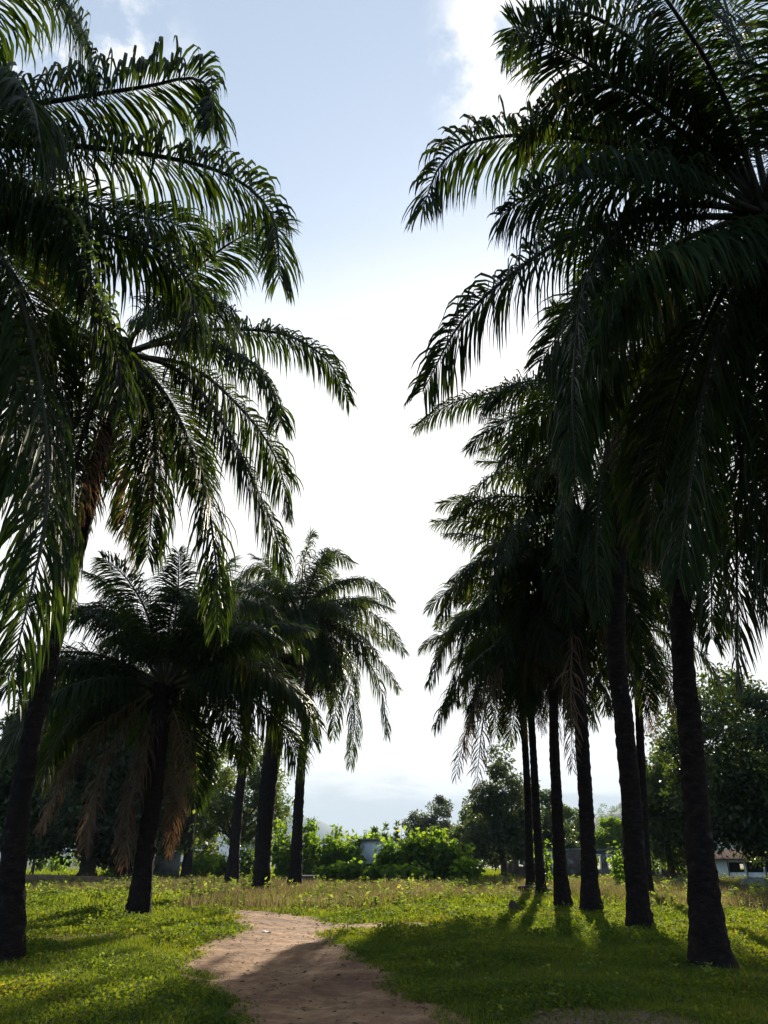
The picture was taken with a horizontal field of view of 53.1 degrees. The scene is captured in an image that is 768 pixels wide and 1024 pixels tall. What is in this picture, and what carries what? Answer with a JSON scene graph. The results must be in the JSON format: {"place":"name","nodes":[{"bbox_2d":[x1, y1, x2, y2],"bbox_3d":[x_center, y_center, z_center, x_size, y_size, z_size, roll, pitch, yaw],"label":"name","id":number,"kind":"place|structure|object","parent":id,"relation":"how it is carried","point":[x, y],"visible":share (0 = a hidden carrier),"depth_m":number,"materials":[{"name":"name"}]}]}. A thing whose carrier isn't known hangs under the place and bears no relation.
{"place":"outdoors","nodes":[
{"label":"outdoors","id":0,"kind":"place"},
{"bbox_2d":[0,808,358,861],"bbox_3d":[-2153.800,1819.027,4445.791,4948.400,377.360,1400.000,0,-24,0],"label":"hill","id":1,"kind":"structure","parent":0,"point":[325,828],"depth_m":4105.50,"materials":[{"name":"green plant"}]},
{"bbox_2d":[174,910,470,1023],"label":"dirt path","id":2,"kind":"structure","parent":0,"point":[370,1004],"depth_m":10.99,"materials":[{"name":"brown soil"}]},
{"bbox_2d":[0,862,767,1023],"bbox_3d":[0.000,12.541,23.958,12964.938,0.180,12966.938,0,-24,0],"label":"ground","id":3,"kind":"structure","parent":0,"point":[76,867],"depth_m":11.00,"materials":[{"name":"green plant"}]},
{"bbox_2d":[0,851,35,873],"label":"broadleaf tree","id":4,"kind":"object","parent":3,"relation":"on","point":[33,867],"depth_m":72.52,"materials":[{"name":"brown plant"}]},
{"bbox_2d":[30,859,47,871],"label":"shrub","id":5,"kind":"object","parent":3,"relation":"on","point":[40,868],"visible":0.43,"depth_m":99.96,"materials":[{"name":"green plant"}]},
{"bbox_2d":[0,730,88,863],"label":"broadleaf tree","id":6,"kind":"object","parent":3,"relation":"on","point":[70,808],"visible":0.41,"depth_m":53.32,"materials":[{"name":"green plant"}]},
{"bbox_2d":[46,855,70,871],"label":"shrub","id":7,"kind":"object","parent":3,"relation":"on","point":[57,866],"visible":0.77,"depth_m":97.86,"materials":[{"name":"green plant"}]},
{"bbox_2d":[25,874,126,882],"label":"earth bank","id":8,"kind":"structure","parent":3,"relation":"on","point":[34,876],"depth_m":49.38,"materials":[{"name":"red soil"}]},
{"bbox_2d":[33,932,151,940],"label":"bare soil","id":9,"kind":"structure","parent":3,"relation":"on","point":[91,935],"depth_m":16.32,"materials":[{"name":"brown soil"}]},
{"bbox_2d":[101,861,115,876],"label":"shrub","id":10,"kind":"object","parent":3,"relation":"on","point":[109,871],"visible":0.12,"depth_m":66.71,"materials":[{"name":"green plant"}]},
{"bbox_2d":[0,661,225,875],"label":"mango tree","id":11,"kind":"object","parent":3,"relation":"on","point":[103,843],"visible":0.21,"depth_m":58.51,"materials":[{"name":"green plant"}]},
{"bbox_2d":[74,845,172,876],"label":"broadleaf tree","id":12,"kind":"object","parent":3,"relation":"on","point":[110,863],"visible":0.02,"depth_m":64.04,"materials":[{"name":"green plant"}]},
{"bbox_2d":[109,712,143,878],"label":"palm tree","id":13,"kind":"object","parent":3,"relation":"on","point":[124,871],"depth_m":59.03,"materials":[{"name":"plant"}]},
{"bbox_2d":[0,0,303,721],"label":"palm tree","id":14,"kind":"object","parent":3,"relation":"on","point":[29,125],"visible":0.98,"depth_m":10.39,"materials":[{"name":"green plant"}]},
{"bbox_2d":[0,544,327,914],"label":"palm tree","id":15,"kind":"object","parent":3,"relation":"on","point":[215,678],"visible":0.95,"depth_m":24.65,"materials":[{"name":"green plant"}]},
{"bbox_2d":[153,852,181,876],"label":"plaster wall","id":16,"kind":"structure","parent":3,"relation":"on","point":[171,867],"depth_m":67.13,"materials":[{"name":"paint"}]},
{"bbox_2d":[0,188,357,964],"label":"palm tree","id":17,"kind":"object","parent":3,"relation":"on","point":[132,512],"visible":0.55,"depth_m":15.73,"materials":[{"name":"green plant"}]},
{"bbox_2d":[47,184,120,329],"bbox_3d":[-3.327,-2.793,8.513,1.059,1.882,0.384,4,-25,-8],"label":"climbing vine","id":18,"kind":"object","parent":17,"relation":"attached to","point":[99,286],"visible":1,"depth_m":8.51,"materials":[{"name":"green plant"}]},
{"bbox_2d":[158,817,213,854],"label":"broadleaf tree","id":19,"kind":"object","parent":3,"relation":"on","point":[195,845],"depth_m":76.82,"materials":[{"name":"green plant"}]},
{"bbox_2d":[151,659,229,878],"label":"palm tree","id":20,"kind":"object","parent":3,"relation":"on","point":[186,866],"visible":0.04,"depth_m":55.87,"materials":[{"name":"plant"}]},
{"bbox_2d":[177,730,209,858],"bbox_3d":[-13.800,20.632,57.129,2.853,9.537,1.584,0,-24,0],"label":"climbing vine","id":21,"kind":"object","parent":20,"relation":"attached to","point":[196,839],"visible":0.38,"depth_m":55.73,"materials":[{"name":"plant"}]},
{"bbox_2d":[192,853,217,877],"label":"shrub","id":22,"kind":"object","parent":3,"relation":"on","point":[200,869],"visible":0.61,"depth_m":59.89,"materials":[{"name":"green plant"}]},
{"bbox_2d":[203,852,227,876],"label":"shrub","id":23,"kind":"object","parent":3,"relation":"on","point":[221,868],"visible":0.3,"depth_m":61.47,"materials":[{"name":"green plant"}]},
{"bbox_2d":[174,730,293,871],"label":"broadleaf tree","id":24,"kind":"object","parent":3,"relation":"on","point":[221,817],"visible":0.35,"depth_m":71.57,"materials":[{"name":"green plant"}]},
{"bbox_2d":[240,842,254,877],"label":"shrub","id":25,"kind":"object","parent":3,"relation":"on","point":[246,868],"visible":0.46,"depth_m":61.49,"materials":[{"name":"green plant"}]},
{"bbox_2d":[211,578,300,883],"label":"palm tree","id":26,"kind":"object","parent":3,"relation":"on","point":[233,866],"visible":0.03,"depth_m":48.74,"materials":[{"name":"plant"}]},
{"bbox_2d":[270,817,291,878],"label":"shrub","id":27,"kind":"object","parent":3,"relation":"on","point":[276,849],"visible":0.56,"depth_m":58.41,"materials":[{"name":"green plant"}]},
{"bbox_2d":[277,837,312,878],"bbox_3d":[-6.565,25.955,57.516,2.854,3.745,2.475,0,-24,0],"label":"shrub","id":28,"kind":"object","parent":3,"relation":"on","point":[286,862],"visible":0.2,"depth_m":57.15,"materials":[{"name":"green plant"}]},
{"bbox_2d":[302,875,316,882],"bbox_3d":[-4.600,22.521,46.778,1.125,0.724,0.508,0,-24,0],"label":"stone bench","id":29,"kind":"object","parent":3,"relation":"on","point":[313,876],"visible":0.41,"depth_m":46.69,"materials":[{"name":"stone"}]},
{"bbox_2d":[302,816,319,879],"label":"shrub","id":30,"kind":"object","parent":3,"relation":"on","point":[310,826],"visible":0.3,"depth_m":56.77,"materials":[{"name":"green plant"}]},
{"bbox_2d":[226,527,409,891],"bbox_3d":[-4.555,9.440,39.281,10.141,18.569,10.379,-20,-31,37],"label":"palm tree","id":31,"kind":"object","parent":3,"relation":"on","point":[322,650],"visible":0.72,"depth_m":39.22,"materials":[{"name":"green plant"}]},
{"bbox_2d":[246,569,391,884],"bbox_3d":[-4.239,12.010,43.383,9.730,17.285,9.194,0,-24,0],"label":"palm tree","id":32,"kind":"object","parent":3,"relation":"on","point":[295,868],"visible":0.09,"depth_m":42.01,"materials":[{"name":"green plant"}]},
{"bbox_2d":[302,831,341,878],"bbox_3d":[-4.397,24.587,54.527,3.348,3.653,2.503,0,-24,0],"label":"shrub","id":33,"kind":"object","parent":3,"relation":"on","point":[312,854],"visible":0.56,"depth_m":54.48,"materials":[{"name":"green plant"}]},
{"bbox_2d":[312,860,347,881],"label":"shrub","id":34,"kind":"object","parent":3,"relation":"on","point":[329,872],"visible":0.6,"depth_m":51.19,"materials":[{"name":"green plant"}]},
{"bbox_2d":[317,831,346,864],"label":"shrub","id":35,"kind":"object","parent":3,"relation":"on","point":[318,837],"visible":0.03,"depth_m":57.64,"materials":[{"name":"green plant"}]},
{"bbox_2d":[321,824,361,862],"bbox_3d":[-3.015,24.779,55.565,2.852,4.255,2.805,-7,-25,14],"label":"shrub","id":36,"kind":"object","parent":3,"relation":"on","point":[339,834],"visible":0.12,"depth_m":56.09,"materials":[{"name":"green plant"}]},
{"bbox_2d":[327,836,366,865],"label":"shrub","id":37,"kind":"object","parent":3,"relation":"on","point":[355,851],"visible":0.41,"depth_m":54.10,"materials":[{"name":"green plant"}]},
{"bbox_2d":[335,857,367,881],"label":"shrub","id":38,"kind":"object","parent":3,"relation":"on","point":[355,871],"visible":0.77,"depth_m":51.30,"materials":[{"name":"green plant"}]},
{"bbox_2d":[344,830,371,844],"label":"shrub","id":39,"kind":"object","parent":3,"relation":"on","point":[364,836],"visible":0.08,"depth_m":59.05,"materials":[{"name":"green plant"}]},
{"bbox_2d":[360,828,385,838],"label":"shrub","id":40,"kind":"object","parent":3,"relation":"on","point":[373,835],"visible":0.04,"depth_m":60.69,"materials":[{"name":"green plant"}]},
{"bbox_2d":[370,825,378,838],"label":"slender tree","id":41,"kind":"object","parent":3,"relation":"on","point":[374,829],"visible":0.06,"depth_m":110.85,"materials":[{"name":"green plant"}]},
{"bbox_2d":[362,862,395,881],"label":"shrub","id":42,"kind":"object","parent":3,"relation":"on","point":[374,871],"visible":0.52,"depth_m":50.48,"materials":[{"name":"green plant"}]},
{"bbox_2d":[28,848,732,867],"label":"thicket","id":43,"kind":"object","parent":3,"relation":"on","point":[74,860],"visible":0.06,"depth_m":216.04,"materials":[{"name":"green plant"}]},
{"bbox_2d":[0,904,766,1023],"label":"dry blades","id":44,"kind":"object","parent":3,"relation":"on","point":[401,962],"visible":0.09,"depth_m":11.55,"materials":[{"name":"beige plant"}]},
{"bbox_2d":[0,930,767,1023],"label":"ground herbs","id":45,"kind":"object","parent":3,"relation":"on","point":[157,985],"visible":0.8,"depth_m":9.64,"materials":[{"name":"green plant"}]},
{"bbox_2d":[380,822,388,838],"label":"slender tree","id":46,"kind":"object","parent":3,"relation":"on","point":[385,824],"visible":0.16,"depth_m":110.90,"materials":[{"name":"green plant"}]},
{"bbox_2d":[345,839,426,878],"bbox_3d":[0.324,26.118,57.441,6.368,2.997,4.600,0,-24,0],"label":"concrete hut","id":47,"kind":"object","parent":3,"relation":"on","point":[368,845],"visible":0.18,"depth_m":55.91,"materials":[{"name":"paint"}]},
{"bbox_2d":[372,837,410,868],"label":"shrub","id":48,"kind":"object","parent":3,"relation":"on","point":[387,854],"visible":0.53,"depth_m":52.04,"materials":[{"name":"green plant"}]},
{"bbox_2d":[26,879,765,907],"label":"ground herbs","id":49,"kind":"object","parent":3,"relation":"on","point":[104,898],"visible":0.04,"depth_m":29.61,"materials":[{"name":"green plant"}]},
{"bbox_2d":[390,820,401,838],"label":"slender tree","id":50,"kind":"object","parent":3,"relation":"on","point":[396,835],"visible":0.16,"depth_m":110.76,"materials":[{"name":"green plant"}]},
{"bbox_2d":[25,891,767,944],"bbox_3d":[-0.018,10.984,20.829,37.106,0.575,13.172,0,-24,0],"label":"ground herbs","id":51,"kind":"object","parent":3,"relation":"on","point":[210,927],"visible":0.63,"depth_m":19.31,"materials":[{"name":"green plant"}]},
{"bbox_2d":[25,874,767,913],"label":"dry grass","id":52,"kind":"structure","parent":3,"relation":"on","point":[217,894],"depth_m":31.99,"materials":[{"name":"plant"}]},
{"bbox_2d":[25,901,767,941],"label":"short grass","id":53,"kind":"structure","parent":3,"relation":"on","point":[366,918],"depth_m":20.41,"materials":[{"name":"green plant"}]},
{"bbox_2d":[25,872,767,907],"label":"weeds","id":54,"kind":"object","parent":3,"relation":"on","point":[40,892],"visible":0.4,"depth_m":33.25,"materials":[{"name":"green plant"}]},
{"bbox_2d":[26,877,767,907],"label":"green grass","id":55,"kind":"structure","parent":3,"relation":"on","point":[101,902],"depth_m":28.92,"materials":[{"name":"green plant"}]},
{"bbox_2d":[381,861,433,881],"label":"shrub","id":56,"kind":"object","parent":3,"relation":"on","point":[404,871],"visible":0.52,"depth_m":49.47,"materials":[{"name":"green plant"}]},
{"bbox_2d":[390,825,436,870],"bbox_3d":[2.143,23.852,53.026,2.997,4.148,3.203,20,-31,-37],"label":"shrub","id":57,"kind":"object","parent":3,"relation":"on","point":[414,848],"visible":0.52,"depth_m":52.58,"materials":[{"name":"green plant"}]},
{"bbox_2d":[401,794,461,852],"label":"broadleaf tree","id":58,"kind":"object","parent":3,"relation":"on","point":[413,819],"visible":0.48,"depth_m":118.15,"materials":[{"name":"green plant"}]},
{"bbox_2d":[409,824,458,878],"bbox_3d":[3.428,23.725,52.986,3.628,4.165,3.127,0,-24,0],"label":"shrub","id":59,"kind":"object","parent":3,"relation":"on","point":[425,858],"visible":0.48,"depth_m":52.68,"materials":[{"name":"green plant"}]},
{"bbox_2d":[430,837,476,881],"bbox_3d":[4.737,23.741,51.904,3.306,3.268,2.581,0,-24,0],"label":"shrub","id":60,"kind":"object","parent":3,"relation":"on","point":[445,860],"visible":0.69,"depth_m":51.57,"materials":[{"name":"green plant"}]},
{"bbox_2d":[448,856,487,881],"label":"shrub","id":61,"kind":"object","parent":3,"relation":"on","point":[459,870],"visible":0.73,"depth_m":49.49,"materials":[{"name":"green plant"}]},
{"bbox_2d":[443,801,506,871],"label":"broadleaf tree","id":62,"kind":"object","parent":3,"relation":"on","point":[459,830],"visible":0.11,"depth_m":69.44,"materials":[{"name":"green plant"}]},
{"bbox_2d":[430,583,558,884],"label":"palm tree","id":63,"kind":"object","parent":3,"relation":"on","point":[530,870],"visible":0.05,"depth_m":38.85,"materials":[{"name":"green plant"}]},
{"bbox_2d":[459,740,543,876],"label":"broadleaf tree","id":64,"kind":"object","parent":3,"relation":"on","point":[501,830],"visible":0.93,"depth_m":62.55,"materials":[{"name":"green plant"}]},
{"bbox_2d":[508,900,517,908],"bbox_3d":[4.297,13.128,25.553,0.355,0.420,0.349,0,-24,0],"label":"tree stump","id":65,"kind":"object","parent":3,"relation":"on","point":[513,904],"visible":0.51,"depth_m":25.49,"materials":[{"name":"wood"}]},
{"bbox_2d":[416,588,613,893],"bbox_3d":[6.641,9.839,35.390,9.758,14.623,9.751,-8,-26,18],"label":"palm tree","id":66,"kind":"object","parent":3,"relation":"on","point":[503,724],"visible":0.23,"depth_m":35.36,"materials":[{"name":"green plant"}]},
{"bbox_2d":[517,885,552,891],"bbox_3d":[7.114,17.383,35.071,0.677,0.592,2.659,12,-27,-25],"label":"fallen log","id":67,"kind":"object","parent":3,"relation":"on","point":[525,886],"visible":0.15,"depth_m":35.86,"materials":[{"name":"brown wood"}]},
{"bbox_2d":[506,780,580,865],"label":"broadleaf tree","id":68,"kind":"object","parent":3,"relation":"on","point":[545,797],"visible":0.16,"depth_m":75.00,"materials":[{"name":"green plant"}]},
{"bbox_2d":[533,830,553,880],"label":"sapling","id":69,"kind":"object","parent":3,"relation":"on","point":[549,872],"visible":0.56,"depth_m":47.35,"materials":[{"name":"green plant"}]},
{"bbox_2d":[422,494,668,908],"bbox_3d":[6.622,6.689,29.357,10.302,15.363,10.007,0,-24,0],"label":"palm tree","id":70,"kind":"object","parent":3,"relation":"on","point":[550,648],"visible":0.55,"depth_m":28.95,"materials":[{"name":"green plant"}]},
{"bbox_2d":[547,804,579,848],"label":"broadleaf tree","id":71,"kind":"object","parent":3,"relation":"on","point":[569,812],"visible":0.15,"depth_m":84.94,"materials":[{"name":"green plant"}]},
{"bbox_2d":[408,277,754,930],"bbox_3d":[7.427,1.680,22.770,9.961,19.030,10.414,-16,-29,32],"label":"palm tree","id":72,"kind":"object","parent":3,"relation":"on","point":[639,912],"visible":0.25,"depth_m":21.94,"materials":[{"name":"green plant"}]},
{"bbox_2d":[401,0,767,702],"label":"palm tree","id":73,"kind":"object","parent":3,"relation":"on","point":[687,88],"visible":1,"depth_m":11.24,"materials":[{"name":"green plant"}]},
{"bbox_2d":[443,432,726,912],"bbox_3d":[7.209,4.614,26.777,10.246,17.005,10.656,0,-24,0],"label":"palm tree","id":74,"kind":"object","parent":3,"relation":"on","point":[590,895],"visible":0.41,"depth_m":26.31,"materials":[{"name":"green plant"}]},
{"bbox_2d":[505,848,686,878],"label":"ruined house","id":75,"kind":"structure","parent":3,"relation":"on","point":[573,857],"depth_m":65.43,"materials":[{"name":"brick"}]},
{"bbox_2d":[545,851,552,873],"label":"window frame","id":76,"kind":"structure","parent":75,"relation":"in","point":[546,851],"depth_m":65.53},
{"bbox_2d":[596,854,601,868],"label":"window frame","id":77,"kind":"structure","parent":75,"relation":"in","point":[599,855],"depth_m":65.63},
{"bbox_2d":[605,854,613,868],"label":"window frame","id":78,"kind":"structure","parent":75,"relation":"in","point":[606,855],"depth_m":65.61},
{"bbox_2d":[515,1006,699,1023],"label":"bare soil","id":79,"kind":"structure","parent":3,"relation":"on","point":[645,1016],"depth_m":7.75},
{"bbox_2d":[595,816,623,865],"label":"broadleaf tree","id":80,"kind":"object","parent":3,"relation":"on","point":[609,824],"visible":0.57,"depth_m":89.45,"materials":[{"name":"green plant"}]},
{"bbox_2d":[606,841,624,882],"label":"sapling","id":81,"kind":"object","parent":3,"relation":"on","point":[618,872],"visible":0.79,"depth_m":46.99,"materials":[{"name":"green plant"}]},
{"bbox_2d":[494,185,765,969],"bbox_3d":[6.819,0.556,15.813,8.556,15.317,7.940,0,-24,0],"label":"palm tree","id":82,"kind":"object","parent":3,"relation":"on","point":[708,940],"visible":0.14,"depth_m":13.92,"materials":[{"name":"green plant"}]},
{"bbox_2d":[564,568,741,896],"bbox_3d":[11.360,8.819,33.069,9.535,14.557,8.512,15,-29,-30],"label":"palm tree","id":83,"kind":"object","parent":3,"relation":"on","point":[652,682],"visible":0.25,"depth_m":32.34,"materials":[{"name":"green plant"}]},
{"bbox_2d":[621,740,717,879],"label":"broadleaf tree","id":84,"kind":"object","parent":3,"relation":"on","point":[666,826],"visible":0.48,"depth_m":54.62,"materials":[{"name":"green plant"}]},
{"bbox_2d":[644,661,767,884],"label":"broadleaf tree","id":85,"kind":"object","parent":3,"relation":"on","point":[738,798],"visible":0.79,"depth_m":45.73,"materials":[{"name":"green plant"}]},
{"bbox_2d":[685,849,767,876],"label":"white building","id":86,"kind":"structure","parent":3,"relation":"on","point":[728,865],"depth_m":80.02,"materials":[{"name":"concrete"}]},
{"bbox_2d":[714,713,767,862],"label":"broadleaf tree","id":87,"kind":"object","parent":3,"relation":"on","point":[761,860],"depth_m":58.19,"materials":[{"name":"green plant"}]},
{"bbox_2d":[739,878,767,886],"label":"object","id":88,"kind":"structure","parent":3,"relation":"on","point":[753,880],"depth_m":41.14,"materials":[{"name":"grey concrete"}]},
{"bbox_2d":[0,0,767,838],"label":"sky","id":89,"kind":"structure","parent":0,"point":[341,102],"materials":[{"name":"white"}]},
{"bbox_2d":[26,868,750,879],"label":"field grass","id":90,"kind":"structure","parent":0,"point":[74,871],"depth_m":77.22,"materials":[{"name":"green plant"}]},
{"bbox_2d":[594,810,739,856],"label":"hill","id":91,"kind":"structure","parent":0,"point":[615,814],"depth_m":1361.47,"materials":[{"name":"plant"}]},
{"bbox_2d":[574,802,741,856],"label":"wood","id":92,"kind":"object","parent":91,"relation":"on","point":[612,811],"visible":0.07,"depth_m":1403.07,"materials":[{"name":"green plant"}]}
]}

